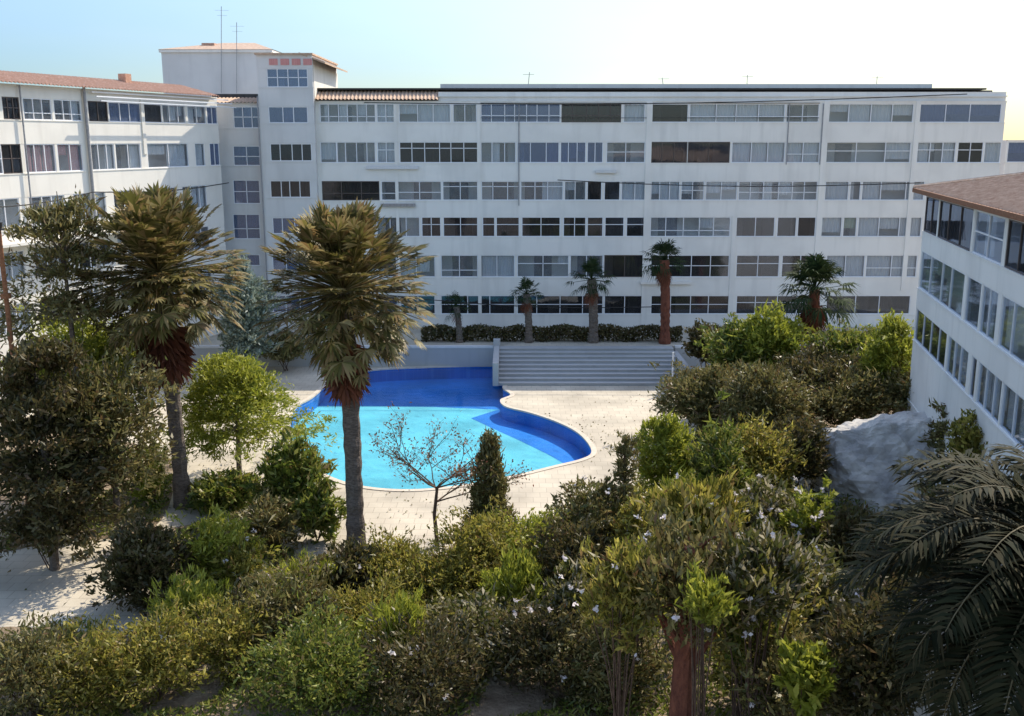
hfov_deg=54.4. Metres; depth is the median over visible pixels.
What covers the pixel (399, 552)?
shrub
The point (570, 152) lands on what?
window
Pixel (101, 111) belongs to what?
window
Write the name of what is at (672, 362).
pole
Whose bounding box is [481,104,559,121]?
window
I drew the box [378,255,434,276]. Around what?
window
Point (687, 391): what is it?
shrub
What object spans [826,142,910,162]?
window
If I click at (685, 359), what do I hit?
retaining wall
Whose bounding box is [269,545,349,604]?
shrub
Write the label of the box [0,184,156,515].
tree
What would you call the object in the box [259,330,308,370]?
shrub
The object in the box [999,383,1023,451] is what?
window
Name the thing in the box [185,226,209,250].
window
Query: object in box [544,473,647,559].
shrub
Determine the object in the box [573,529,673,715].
shrub
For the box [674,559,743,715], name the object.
shrub
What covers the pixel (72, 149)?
window
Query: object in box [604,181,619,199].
window
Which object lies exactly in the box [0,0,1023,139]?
sky
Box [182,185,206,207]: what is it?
window
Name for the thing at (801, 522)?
shrub
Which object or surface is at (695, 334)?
shrub
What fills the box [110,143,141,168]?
window
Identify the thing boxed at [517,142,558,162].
window
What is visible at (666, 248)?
palm tree
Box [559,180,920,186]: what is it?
overhead cable
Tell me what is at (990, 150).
window
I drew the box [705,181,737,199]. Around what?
window
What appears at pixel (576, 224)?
window
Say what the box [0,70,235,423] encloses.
wing
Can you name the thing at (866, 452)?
boulder
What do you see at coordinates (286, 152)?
window
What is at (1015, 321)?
window
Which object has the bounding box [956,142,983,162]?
window
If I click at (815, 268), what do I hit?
palm tree
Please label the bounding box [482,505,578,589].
shrub
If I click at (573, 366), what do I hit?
steps
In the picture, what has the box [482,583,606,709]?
shrub
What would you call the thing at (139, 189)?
window
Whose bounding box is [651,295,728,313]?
window
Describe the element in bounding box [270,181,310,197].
window
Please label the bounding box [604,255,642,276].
window
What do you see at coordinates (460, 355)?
retaining wall
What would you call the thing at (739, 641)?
shrub
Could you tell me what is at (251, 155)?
window
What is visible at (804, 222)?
window
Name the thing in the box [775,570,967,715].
shrub
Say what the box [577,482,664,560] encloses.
shrub
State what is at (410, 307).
window
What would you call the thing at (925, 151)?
window
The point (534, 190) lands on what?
window
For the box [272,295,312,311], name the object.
window
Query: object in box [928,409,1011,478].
shrub
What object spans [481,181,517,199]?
window
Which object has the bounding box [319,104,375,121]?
window
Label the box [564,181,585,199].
window
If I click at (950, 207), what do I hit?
window
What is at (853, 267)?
window
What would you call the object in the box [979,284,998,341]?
window
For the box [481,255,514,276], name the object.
window
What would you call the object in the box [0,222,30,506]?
street lamp
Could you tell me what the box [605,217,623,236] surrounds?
window
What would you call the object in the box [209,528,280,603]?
shrub
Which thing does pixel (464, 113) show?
window
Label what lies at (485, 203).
apartment block
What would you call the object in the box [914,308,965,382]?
window
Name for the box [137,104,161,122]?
window
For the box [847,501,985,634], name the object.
shrub
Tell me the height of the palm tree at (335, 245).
13.581 m
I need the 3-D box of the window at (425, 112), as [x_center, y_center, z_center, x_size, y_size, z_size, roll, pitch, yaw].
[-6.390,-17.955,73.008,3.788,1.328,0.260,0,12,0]
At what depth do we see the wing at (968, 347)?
38.09 m
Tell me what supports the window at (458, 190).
in the apartment block at (485, 203)
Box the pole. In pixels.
[672,352,673,375]
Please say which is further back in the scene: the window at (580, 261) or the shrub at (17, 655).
the window at (580, 261)
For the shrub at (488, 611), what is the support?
on the planting bed at (499, 700)
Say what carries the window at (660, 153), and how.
in the apartment block at (485, 203)
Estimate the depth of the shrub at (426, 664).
27.07 m
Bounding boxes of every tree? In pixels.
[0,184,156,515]
[0,287,198,489]
[0,328,168,572]
[31,341,185,551]
[58,180,251,509]
[142,348,343,481]
[208,253,289,365]
[250,193,437,547]
[365,401,533,545]
[440,292,470,342]
[459,426,526,542]
[506,276,545,342]
[565,256,617,342]
[578,483,779,715]
[638,238,687,344]
[772,252,860,341]
[831,443,1023,715]
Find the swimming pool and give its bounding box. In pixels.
[285,366,596,491]
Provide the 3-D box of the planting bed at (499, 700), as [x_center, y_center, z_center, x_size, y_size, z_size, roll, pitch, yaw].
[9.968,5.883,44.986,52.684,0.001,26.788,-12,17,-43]
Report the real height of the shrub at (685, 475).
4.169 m
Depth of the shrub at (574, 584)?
29.02 m
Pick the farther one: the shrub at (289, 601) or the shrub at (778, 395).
the shrub at (778, 395)
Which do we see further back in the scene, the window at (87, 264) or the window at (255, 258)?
the window at (255, 258)
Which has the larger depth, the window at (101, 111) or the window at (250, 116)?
the window at (250, 116)
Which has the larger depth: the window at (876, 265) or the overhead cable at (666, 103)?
the window at (876, 265)
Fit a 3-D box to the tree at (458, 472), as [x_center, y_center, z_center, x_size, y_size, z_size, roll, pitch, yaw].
[-2.287,4.583,38.002,5.779,5.571,6.852,-10,16,-38]
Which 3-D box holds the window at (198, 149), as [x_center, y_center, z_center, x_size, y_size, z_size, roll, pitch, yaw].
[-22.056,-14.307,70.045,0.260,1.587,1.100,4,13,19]
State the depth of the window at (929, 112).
73.07 m
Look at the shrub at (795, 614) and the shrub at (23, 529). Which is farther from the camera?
the shrub at (23, 529)
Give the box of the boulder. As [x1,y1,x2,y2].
[792,411,933,517]
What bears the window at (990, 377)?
in the wing at (968, 347)
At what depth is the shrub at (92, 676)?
26.85 m
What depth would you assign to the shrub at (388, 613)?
28.61 m
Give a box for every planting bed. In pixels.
[0,434,172,550]
[0,626,236,715]
[171,368,908,715]
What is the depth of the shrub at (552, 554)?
32.44 m
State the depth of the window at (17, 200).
54.54 m
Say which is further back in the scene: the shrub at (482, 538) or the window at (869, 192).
the window at (869, 192)
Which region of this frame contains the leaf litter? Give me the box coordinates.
[5,394,927,684]
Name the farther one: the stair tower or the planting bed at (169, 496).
the stair tower
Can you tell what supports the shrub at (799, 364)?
on the planting bed at (499, 700)
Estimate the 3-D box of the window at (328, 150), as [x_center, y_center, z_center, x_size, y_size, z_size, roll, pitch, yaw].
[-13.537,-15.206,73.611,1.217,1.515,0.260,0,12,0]
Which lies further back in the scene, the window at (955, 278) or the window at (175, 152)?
the window at (175, 152)
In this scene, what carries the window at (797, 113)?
in the apartment block at (485, 203)
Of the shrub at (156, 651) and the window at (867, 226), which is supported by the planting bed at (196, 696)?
the shrub at (156, 651)
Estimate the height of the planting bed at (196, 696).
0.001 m
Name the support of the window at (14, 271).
in the wing at (62, 141)
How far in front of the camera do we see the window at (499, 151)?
73.74 m
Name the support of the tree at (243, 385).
on the pool deck
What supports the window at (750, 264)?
in the apartment block at (485, 203)
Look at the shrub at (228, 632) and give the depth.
28.61 m
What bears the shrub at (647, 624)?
on the planting bed at (499, 700)
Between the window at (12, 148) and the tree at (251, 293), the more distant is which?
the tree at (251, 293)
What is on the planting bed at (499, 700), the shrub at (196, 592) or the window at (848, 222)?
the shrub at (196, 592)
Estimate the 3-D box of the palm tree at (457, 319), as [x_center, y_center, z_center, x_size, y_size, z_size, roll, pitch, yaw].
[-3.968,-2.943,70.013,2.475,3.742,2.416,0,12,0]
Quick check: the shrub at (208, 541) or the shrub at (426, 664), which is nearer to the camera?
the shrub at (426, 664)
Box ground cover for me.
[0,416,907,715]
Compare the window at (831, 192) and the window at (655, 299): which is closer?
the window at (831, 192)
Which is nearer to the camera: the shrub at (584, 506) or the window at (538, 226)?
the shrub at (584, 506)
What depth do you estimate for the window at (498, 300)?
76.10 m
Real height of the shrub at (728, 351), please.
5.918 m
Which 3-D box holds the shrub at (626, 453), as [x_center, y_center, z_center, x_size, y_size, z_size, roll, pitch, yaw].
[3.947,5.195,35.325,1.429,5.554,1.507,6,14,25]
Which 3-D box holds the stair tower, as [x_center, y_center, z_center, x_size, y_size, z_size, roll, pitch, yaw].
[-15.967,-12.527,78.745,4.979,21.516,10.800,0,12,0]
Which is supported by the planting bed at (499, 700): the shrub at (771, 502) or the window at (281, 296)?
the shrub at (771, 502)
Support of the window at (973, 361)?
in the wing at (968, 347)
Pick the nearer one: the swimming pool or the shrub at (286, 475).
the shrub at (286, 475)
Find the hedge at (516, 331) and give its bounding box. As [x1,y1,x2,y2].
[420,323,682,342]
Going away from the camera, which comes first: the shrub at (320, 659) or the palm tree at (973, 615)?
the palm tree at (973, 615)
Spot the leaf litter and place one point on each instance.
(411, 504)
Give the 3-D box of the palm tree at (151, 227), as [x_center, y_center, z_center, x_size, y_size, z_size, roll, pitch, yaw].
[-14.374,-0.375,41.253,7.785,13.859,7.467,0,12,0]
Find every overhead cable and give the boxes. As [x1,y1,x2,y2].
[0,182,228,207]
[364,94,966,104]
[403,297,653,307]
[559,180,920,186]
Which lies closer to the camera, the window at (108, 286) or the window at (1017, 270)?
the window at (1017, 270)
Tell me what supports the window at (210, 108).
in the wing at (62, 141)
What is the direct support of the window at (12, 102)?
in the wing at (62, 141)
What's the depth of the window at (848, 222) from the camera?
74.82 m
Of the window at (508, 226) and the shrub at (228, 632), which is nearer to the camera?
the shrub at (228, 632)
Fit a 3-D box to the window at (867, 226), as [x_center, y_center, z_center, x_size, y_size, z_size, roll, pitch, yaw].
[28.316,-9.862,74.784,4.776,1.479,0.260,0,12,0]
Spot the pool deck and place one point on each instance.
(30, 582)
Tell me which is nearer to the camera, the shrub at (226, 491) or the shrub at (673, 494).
the shrub at (673, 494)
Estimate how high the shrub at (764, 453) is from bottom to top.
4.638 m
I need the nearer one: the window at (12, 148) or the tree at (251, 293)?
the window at (12, 148)
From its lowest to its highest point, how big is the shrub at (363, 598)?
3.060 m
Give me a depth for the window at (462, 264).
76.43 m
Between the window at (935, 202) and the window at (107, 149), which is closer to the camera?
the window at (935, 202)
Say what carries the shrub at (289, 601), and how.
on the planting bed at (499, 700)
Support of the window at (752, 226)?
in the apartment block at (485, 203)
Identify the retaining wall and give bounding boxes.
[190,338,499,385]
[674,345,910,370]
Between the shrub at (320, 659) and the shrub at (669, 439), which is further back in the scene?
the shrub at (669, 439)
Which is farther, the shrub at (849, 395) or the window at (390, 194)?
the window at (390, 194)
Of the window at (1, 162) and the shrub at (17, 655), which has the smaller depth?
the shrub at (17, 655)
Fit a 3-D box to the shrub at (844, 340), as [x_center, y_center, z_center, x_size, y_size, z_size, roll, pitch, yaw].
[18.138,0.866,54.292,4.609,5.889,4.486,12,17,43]
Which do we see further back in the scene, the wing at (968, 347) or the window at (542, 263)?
the window at (542, 263)
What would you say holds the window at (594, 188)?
in the apartment block at (485, 203)
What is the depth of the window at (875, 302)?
76.15 m
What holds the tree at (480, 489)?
on the planting bed at (499, 700)
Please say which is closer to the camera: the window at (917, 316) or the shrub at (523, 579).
the shrub at (523, 579)
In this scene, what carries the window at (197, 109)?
in the wing at (62, 141)
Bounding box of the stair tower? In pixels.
[254,52,347,327]
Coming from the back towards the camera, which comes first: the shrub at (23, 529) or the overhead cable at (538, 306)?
the overhead cable at (538, 306)
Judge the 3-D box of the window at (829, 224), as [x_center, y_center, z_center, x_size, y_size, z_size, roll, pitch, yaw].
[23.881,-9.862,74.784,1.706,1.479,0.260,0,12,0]
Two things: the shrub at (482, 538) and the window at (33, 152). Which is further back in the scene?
the window at (33, 152)
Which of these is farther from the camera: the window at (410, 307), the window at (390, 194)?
the window at (410, 307)
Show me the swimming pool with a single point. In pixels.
(536, 442)
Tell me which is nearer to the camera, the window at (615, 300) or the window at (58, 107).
the window at (58, 107)
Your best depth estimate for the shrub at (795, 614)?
25.92 m
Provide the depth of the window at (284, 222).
75.17 m
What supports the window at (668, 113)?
in the apartment block at (485, 203)
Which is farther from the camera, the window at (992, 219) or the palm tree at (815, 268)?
the palm tree at (815, 268)
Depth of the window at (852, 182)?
74.22 m
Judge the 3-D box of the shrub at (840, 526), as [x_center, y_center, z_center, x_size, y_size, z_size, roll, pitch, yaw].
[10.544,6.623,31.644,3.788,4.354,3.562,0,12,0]
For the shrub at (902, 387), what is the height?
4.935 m
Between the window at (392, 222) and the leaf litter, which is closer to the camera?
the leaf litter
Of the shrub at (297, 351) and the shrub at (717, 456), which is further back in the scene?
the shrub at (297, 351)
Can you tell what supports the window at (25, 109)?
in the wing at (62, 141)
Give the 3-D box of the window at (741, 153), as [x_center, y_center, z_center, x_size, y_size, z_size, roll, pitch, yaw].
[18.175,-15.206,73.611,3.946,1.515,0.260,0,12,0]
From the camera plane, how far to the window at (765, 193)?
74.24 m
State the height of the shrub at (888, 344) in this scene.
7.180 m
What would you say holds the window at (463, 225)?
in the apartment block at (485, 203)
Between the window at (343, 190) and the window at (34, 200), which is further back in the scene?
the window at (343, 190)
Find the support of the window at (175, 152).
in the wing at (62, 141)
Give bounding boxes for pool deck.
[0,366,1018,715]
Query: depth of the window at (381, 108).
73.07 m
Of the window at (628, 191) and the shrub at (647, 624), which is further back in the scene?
the window at (628, 191)
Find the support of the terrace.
on the pool deck
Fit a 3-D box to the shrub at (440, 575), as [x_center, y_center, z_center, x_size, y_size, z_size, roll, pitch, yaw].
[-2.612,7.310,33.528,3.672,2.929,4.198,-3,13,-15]
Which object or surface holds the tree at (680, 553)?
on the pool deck
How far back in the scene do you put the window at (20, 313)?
56.06 m
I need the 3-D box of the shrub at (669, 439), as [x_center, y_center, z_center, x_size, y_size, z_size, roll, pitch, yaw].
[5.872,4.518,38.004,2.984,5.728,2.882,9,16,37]
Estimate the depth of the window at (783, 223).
75.84 m
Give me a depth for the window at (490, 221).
75.80 m
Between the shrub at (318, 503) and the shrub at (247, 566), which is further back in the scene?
the shrub at (318, 503)
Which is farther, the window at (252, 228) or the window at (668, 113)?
the window at (252, 228)
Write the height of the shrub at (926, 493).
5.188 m
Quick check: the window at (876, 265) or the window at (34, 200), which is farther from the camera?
the window at (876, 265)
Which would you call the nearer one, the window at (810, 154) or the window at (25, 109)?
the window at (25, 109)
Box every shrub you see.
[0,499,88,569]
[0,602,91,715]
[0,607,169,715]
[83,507,203,619]
[90,579,214,714]
[120,444,167,509]
[141,562,232,638]
[165,501,289,593]
[175,466,263,516]
[181,587,284,689]
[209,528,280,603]
[218,550,348,662]
[218,580,400,715]
[227,486,305,559]
[238,426,340,523]
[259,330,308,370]
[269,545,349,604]
[287,533,388,609]
[289,462,346,544]
[303,563,436,655]
[331,522,441,603]
[343,600,499,715]
[353,584,428,674]
[383,532,491,611]
[422,580,560,682]
[426,491,553,601]
[478,543,551,610]
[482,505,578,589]
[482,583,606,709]
[520,512,616,612]
[539,552,603,638]
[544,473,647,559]
[544,614,673,715]
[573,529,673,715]
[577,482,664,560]
[595,534,669,707]
[604,428,645,503]
[629,468,762,634]
[632,408,700,503]
[647,358,742,431]
[648,465,713,500]
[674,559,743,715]
[675,388,756,536]
[681,318,725,366]
[683,511,815,715]
[694,312,774,379]
[698,357,828,433]
[704,582,833,708]
[713,539,785,715]
[719,471,834,544]
[722,619,875,715]
[723,407,818,498]
[726,298,815,369]
[765,414,838,492]
[765,531,877,641]
[770,474,838,554]
[771,634,842,715]
[773,337,888,431]
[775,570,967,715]
[789,496,884,608]
[803,315,876,370]
[803,358,910,427]
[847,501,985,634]
[858,307,913,413]
[870,355,913,414]
[910,467,1004,526]
[917,398,948,459]
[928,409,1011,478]
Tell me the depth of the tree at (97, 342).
41.91 m
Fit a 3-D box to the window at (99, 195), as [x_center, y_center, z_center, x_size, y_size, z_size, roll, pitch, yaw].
[-25.701,-9.226,60.432,0.260,1.587,2.700,4,13,19]
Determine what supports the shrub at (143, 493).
on the planting bed at (169, 496)
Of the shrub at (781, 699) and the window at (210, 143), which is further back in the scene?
the window at (210, 143)
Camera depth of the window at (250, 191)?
75.54 m
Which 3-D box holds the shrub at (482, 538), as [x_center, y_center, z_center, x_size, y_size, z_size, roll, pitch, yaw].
[-1.006,6.853,34.148,3.777,3.795,3.942,-8,15,-33]
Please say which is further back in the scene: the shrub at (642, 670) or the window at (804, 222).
the window at (804, 222)
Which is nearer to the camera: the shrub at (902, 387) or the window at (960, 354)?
the window at (960, 354)
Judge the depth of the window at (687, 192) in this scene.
74.37 m
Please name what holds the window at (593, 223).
in the apartment block at (485, 203)
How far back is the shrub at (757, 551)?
23.27 m
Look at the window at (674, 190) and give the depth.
74.28 m
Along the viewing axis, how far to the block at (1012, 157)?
86.48 m
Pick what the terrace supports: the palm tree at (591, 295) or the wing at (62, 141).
the palm tree at (591, 295)
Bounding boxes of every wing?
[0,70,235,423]
[907,172,1023,647]
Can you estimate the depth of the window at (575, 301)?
77.09 m
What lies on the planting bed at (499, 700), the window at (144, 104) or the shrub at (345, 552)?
the shrub at (345, 552)
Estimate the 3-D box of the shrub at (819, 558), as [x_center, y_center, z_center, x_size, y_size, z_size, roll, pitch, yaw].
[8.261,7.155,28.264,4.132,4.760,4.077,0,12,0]
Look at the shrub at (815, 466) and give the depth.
42.02 m
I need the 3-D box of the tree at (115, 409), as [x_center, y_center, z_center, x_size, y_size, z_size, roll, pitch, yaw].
[-14.623,3.335,36.662,5.328,8.615,6.344,-4,13,-19]
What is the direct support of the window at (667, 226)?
in the apartment block at (485, 203)
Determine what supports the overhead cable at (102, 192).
attached to the wing at (62, 141)
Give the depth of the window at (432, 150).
73.63 m
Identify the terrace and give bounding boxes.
[192,327,913,347]
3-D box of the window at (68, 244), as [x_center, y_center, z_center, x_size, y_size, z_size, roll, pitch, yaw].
[-26.819,-5.703,57.918,0.260,1.587,2.700,4,13,19]
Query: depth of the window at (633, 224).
75.85 m
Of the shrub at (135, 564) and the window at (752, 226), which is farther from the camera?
the window at (752, 226)
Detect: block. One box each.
[212,94,269,326]
[315,72,1007,326]
[999,140,1023,174]
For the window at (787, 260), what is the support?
in the apartment block at (485, 203)
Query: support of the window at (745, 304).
in the apartment block at (485, 203)
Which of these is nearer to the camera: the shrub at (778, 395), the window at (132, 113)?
the shrub at (778, 395)
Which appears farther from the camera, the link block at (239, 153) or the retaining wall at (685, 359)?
the link block at (239, 153)
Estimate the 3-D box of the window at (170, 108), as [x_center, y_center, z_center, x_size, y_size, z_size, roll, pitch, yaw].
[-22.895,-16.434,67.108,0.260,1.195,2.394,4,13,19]
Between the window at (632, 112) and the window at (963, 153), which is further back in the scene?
the window at (963, 153)
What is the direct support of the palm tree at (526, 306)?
on the terrace
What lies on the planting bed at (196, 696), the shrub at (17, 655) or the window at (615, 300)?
the shrub at (17, 655)
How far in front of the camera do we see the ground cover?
27.75 m
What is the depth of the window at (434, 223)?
75.80 m
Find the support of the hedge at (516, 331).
on the terrace
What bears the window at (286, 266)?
in the stair tower
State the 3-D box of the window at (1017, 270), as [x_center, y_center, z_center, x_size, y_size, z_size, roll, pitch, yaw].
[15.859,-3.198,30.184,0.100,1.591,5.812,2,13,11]
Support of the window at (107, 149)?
in the wing at (62, 141)
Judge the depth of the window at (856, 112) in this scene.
73.07 m
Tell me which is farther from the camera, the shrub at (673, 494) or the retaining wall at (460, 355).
the retaining wall at (460, 355)
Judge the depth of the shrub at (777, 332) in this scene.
54.20 m
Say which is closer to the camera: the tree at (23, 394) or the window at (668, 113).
the tree at (23, 394)
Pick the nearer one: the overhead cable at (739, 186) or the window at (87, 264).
the window at (87, 264)
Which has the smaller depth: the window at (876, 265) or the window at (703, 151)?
the window at (703, 151)
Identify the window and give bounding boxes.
[0,144,3,173]
[0,144,22,173]
[0,198,20,227]
[0,250,26,280]
[0,302,31,334]
[1,96,20,119]
[8,98,52,119]
[17,144,56,172]
[28,195,64,224]
[35,244,70,275]
[43,99,81,120]
[50,144,83,171]
[73,193,106,219]
[77,101,107,121]
[78,144,115,169]
[79,239,110,268]
[84,286,108,306]
[103,102,140,121]
[103,189,140,212]
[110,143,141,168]
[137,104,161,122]
[147,143,188,167]
[162,105,185,123]
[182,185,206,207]
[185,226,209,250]
[187,106,205,123]
[193,107,217,123]
[195,143,205,165]
[201,143,219,165]
[233,107,259,127]
[233,146,259,165]
[233,180,260,203]
[233,214,260,238]
[240,254,259,265]
[267,69,307,86]
[268,107,307,122]
[270,144,311,160]
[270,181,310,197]
[272,217,311,233]
[272,258,301,272]
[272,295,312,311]
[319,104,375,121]
[320,142,336,162]
[322,181,379,199]
[336,142,375,162]
[376,104,393,121]
[377,142,394,162]
[377,217,419,236]
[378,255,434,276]
[378,295,434,313]
[381,181,395,199]
[398,181,441,199]
[399,104,450,121]
[399,142,476,162]
[421,217,440,236]
[441,255,477,276]
[441,295,514,313]
[442,181,476,199]
[443,217,477,236]
[453,104,476,121]
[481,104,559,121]
[481,142,515,162]
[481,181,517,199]
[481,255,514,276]
[482,217,494,236]
[496,217,518,236]
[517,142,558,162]
[517,255,568,276]
[517,295,602,313]
[521,181,562,199]
[522,217,559,236]
[560,142,585,162]
[561,104,620,121]
[563,217,585,236]
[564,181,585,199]
[570,255,602,276]
[587,142,602,162]
[587,181,601,199]
[587,217,602,236]
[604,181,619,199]
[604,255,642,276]
[604,295,641,313]
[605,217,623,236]
[606,142,644,162]
[621,181,644,199]
[623,104,644,121]
[626,217,643,236]
[650,217,730,236]
[650,255,729,276]
[651,142,687,162]
[651,181,679,199]
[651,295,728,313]
[653,104,688,121]
[681,181,704,199]
[687,142,729,162]
[689,104,784,121]
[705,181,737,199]
[731,142,785,162]
[736,217,774,236]
[736,255,779,276]
[736,295,806,313]
[738,181,817,199]
[777,217,796,236]
[781,255,809,276]
[786,104,819,121]
[786,142,819,162]
[797,217,815,236]
[821,217,841,236]
[824,181,848,199]
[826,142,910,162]
[826,255,864,276]
[826,295,910,313]
[830,104,913,121]
[842,217,856,236]
[847,181,860,199]
[857,217,921,236]
[861,181,924,199]
[865,255,917,276]
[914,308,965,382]
[916,142,955,162]
[919,251,981,325]
[920,104,1001,121]
[924,197,966,245]
[938,200,987,254]
[946,336,968,390]
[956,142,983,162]
[964,276,1009,349]
[969,356,1009,421]
[972,210,1023,271]
[976,362,1008,424]
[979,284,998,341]
[983,142,1001,162]
[998,295,1023,364]
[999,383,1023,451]
[1004,219,1023,274]
[1007,142,1023,161]
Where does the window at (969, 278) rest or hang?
in the wing at (968, 347)
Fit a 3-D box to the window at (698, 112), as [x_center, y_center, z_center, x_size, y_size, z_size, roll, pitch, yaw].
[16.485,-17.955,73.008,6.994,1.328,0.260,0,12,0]
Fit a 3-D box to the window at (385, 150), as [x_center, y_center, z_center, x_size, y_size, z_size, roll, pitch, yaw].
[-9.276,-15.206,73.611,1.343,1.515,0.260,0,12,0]
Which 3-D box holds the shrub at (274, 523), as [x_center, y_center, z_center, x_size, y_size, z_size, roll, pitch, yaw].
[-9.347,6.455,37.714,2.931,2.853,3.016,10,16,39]
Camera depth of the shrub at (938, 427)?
40.63 m
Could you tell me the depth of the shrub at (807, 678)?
22.35 m
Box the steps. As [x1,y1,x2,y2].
[499,346,680,385]

